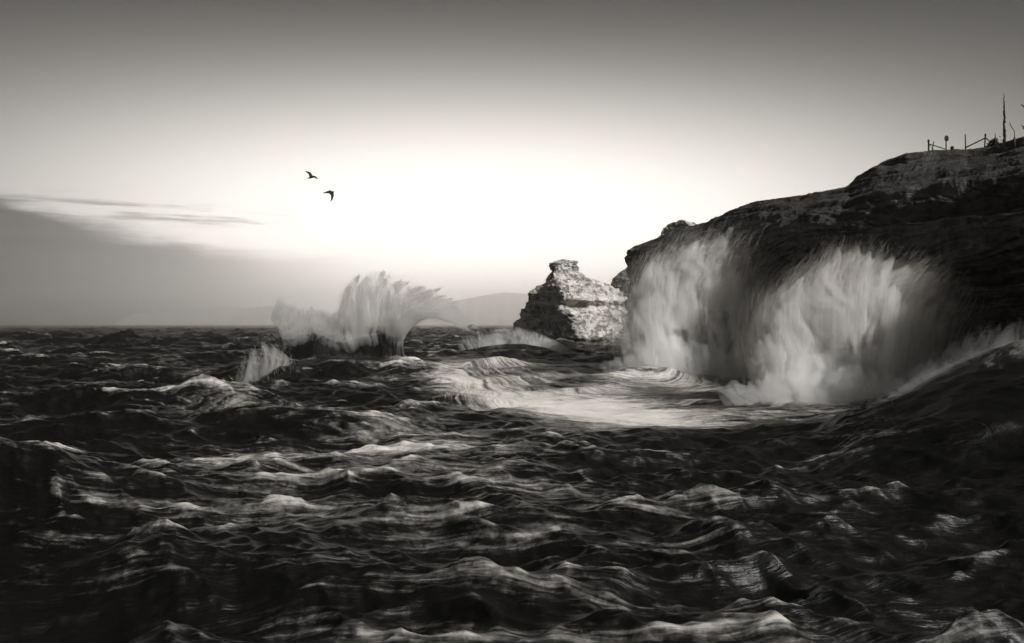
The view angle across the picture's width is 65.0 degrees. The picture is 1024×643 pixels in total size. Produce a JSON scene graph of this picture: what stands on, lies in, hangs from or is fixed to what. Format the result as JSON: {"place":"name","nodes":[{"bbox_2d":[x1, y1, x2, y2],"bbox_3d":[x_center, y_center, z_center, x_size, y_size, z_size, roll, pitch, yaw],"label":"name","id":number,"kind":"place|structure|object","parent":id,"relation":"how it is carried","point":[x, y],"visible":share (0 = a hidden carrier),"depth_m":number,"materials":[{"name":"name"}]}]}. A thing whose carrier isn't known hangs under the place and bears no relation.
{"place":"outdoors","nodes":[
{"label":"outdoors","id":0,"kind":"place"},
{"bbox_2d":[113,306,374,324],"bbox_3d":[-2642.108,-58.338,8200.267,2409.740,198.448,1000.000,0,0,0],"label":"hills","id":1,"kind":"structure","parent":0,"point":[235,316],"depth_m":7874.43,"materials":[{"name":"grey"}]},
{"bbox_2d":[306,171,317,178],"bbox_3d":[-14.970,-10.950,60.031,1.147,0.709,0.154,0,0,17],"label":"gull","id":2,"kind":"object","parent":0,"point":[310,175],"visible":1,"depth_m":60.02,"materials":[{"name":"black"}]},
{"bbox_2d":[324,190,333,201],"bbox_3d":[-13.661,-9.372,60.081,0.832,0.932,0.429,0,0,14],"label":"gull","id":3,"kind":"object","parent":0,"point":[330,192],"visible":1,"depth_m":59.96,"materials":[{"name":"black"}]},
{"bbox_2d":[392,292,528,324],"bbox_3d":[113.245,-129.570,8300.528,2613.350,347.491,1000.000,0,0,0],"label":"hills","id":4,"kind":"structure","parent":0,"point":[504,308],"depth_m":7974.31,"materials":[{"name":"grey"}]},
{"bbox_2d":[0,325,1023,642],"bbox_3d":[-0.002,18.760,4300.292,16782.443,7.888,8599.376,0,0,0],"label":"sea","id":5,"kind":"structure","parent":0,"point":[176,483],"depth_m":17.37,"materials":[{"name":"liquid"}]},
{"bbox_2d":[229,338,291,381],"bbox_3d":[-16.171,3.292,49.890,5.416,4.727,4.654,0,0,0],"label":"spray crest","id":6,"kind":"object","parent":5,"relation":"on","point":[266,368],"visible":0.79,"depth_m":49.91,"materials":[{"name":"grey liquid"}]},
{"bbox_2d":[268,269,471,359],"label":"breaking wave","id":7,"kind":"object","parent":5,"relation":"on","point":[303,346],"visible":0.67,"depth_m":69.25,"materials":[{"name":"liquid"}]},
{"bbox_2d":[465,324,479,329],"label":"sea stack","id":8,"kind":"object","parent":5,"relation":"in","point":[471,326],"visible":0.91,"depth_m":518.61,"materials":[{"name":"grey stone"}]},
{"bbox_2d":[493,329,510,331],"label":"reef","id":9,"kind":"object","parent":5,"relation":"in","point":[498,330],"visible":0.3,"depth_m":398.86},
{"bbox_2d":[450,319,580,352],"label":"spray crest","id":10,"kind":"object","parent":5,"relation":"on","point":[508,338],"visible":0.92,"depth_m":94.88,"materials":[{"name":"grey liquid"}]},
{"bbox_2d":[509,259,631,345],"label":"sea rock","id":11,"kind":"object","parent":5,"relation":"in","point":[567,300],"visible":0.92,"depth_m":144.15,"materials":[{"name":"stone"}]},
{"bbox_2d":[595,218,821,374],"bbox_3d":[15.268,-1.002,61.004,18.370,15.068,12.899,0,0,0],"label":"wave splash","id":12,"kind":"object","parent":5,"relation":"on","point":[669,274],"visible":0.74,"depth_m":60.65,"materials":[{"name":"white liquid"}]},
{"bbox_2d":[716,233,1005,400],"bbox_3d":[17.900,0.363,42.938,15.278,11.356,10.046,0,0,0],"label":"wave splash","id":13,"kind":"object","parent":5,"relation":"on","point":[842,313],"visible":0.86,"depth_m":42.69,"materials":[{"name":"white liquid"}]},
{"bbox_2d":[0,0,1023,324],"label":"sky","id":14,"kind":"structure","parent":0,"point":[156,156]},
{"bbox_2d":[611,267,629,296],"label":"hill rock","id":15,"kind":"object","parent":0,"point":[622,279],"visible":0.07,"depth_m":252.94,"materials":[{"name":"grey stone"}]},
{"bbox_2d":[624,136,1023,388],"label":"cliff","id":16,"kind":"structure","parent":0,"point":[954,204],"depth_m":54.30,"materials":[{"name":"stone"}]},
{"bbox_2d":[658,219,697,237],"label":"ridge rock","id":17,"kind":"object","parent":16,"relation":"on","point":[678,224],"visible":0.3,"depth_m":102.71,"materials":[{"name":"stone"}]},
{"bbox_2d":[927,139,944,150],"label":"wooden fence","id":18,"kind":"object","parent":16,"relation":"on","point":[928,140],"visible":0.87,"depth_m":68.92,"materials":[{"name":"brown wood"}]},
{"bbox_2d":[944,135,948,149],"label":"marker sign","id":19,"kind":"object","parent":16,"relation":"on","point":[946,138],"visible":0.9,"depth_m":67.14,"materials":[{"name":"grey wood"}]},
{"bbox_2d":[965,133,991,148],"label":"wooden fence","id":20,"kind":"object","parent":16,"relation":"on","point":[985,138],"visible":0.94,"depth_m":66.12,"materials":[{"name":"grey wood"}]},
{"bbox_2d":[985,136,999,146],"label":"bush","id":21,"kind":"object","parent":16,"relation":"on","point":[989,144],"visible":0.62,"depth_m":65.94,"materials":[{"name":"black plant"}]},
{"bbox_2d":[1002,96,1005,142],"bbox_3d":[38.220,-15.594,62.492,0.412,4.394,0.261,0,0,0],"label":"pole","id":22,"kind":"object","parent":16,"relation":"on","point":[1004,132],"visible":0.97,"depth_m":62.44,"materials":[{"name":"brown wood"}]},
{"bbox_2d":[1013,137,1015,147],"bbox_3d":[36.493,-12.980,58.383,0.145,0.798,0.139,0,0,-22],"label":"fence post","id":23,"kind":"object","parent":16,"relation":"on","point":[1014,142],"visible":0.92,"depth_m":58.33,"materials":[{"name":"grey wood"}]}
]}

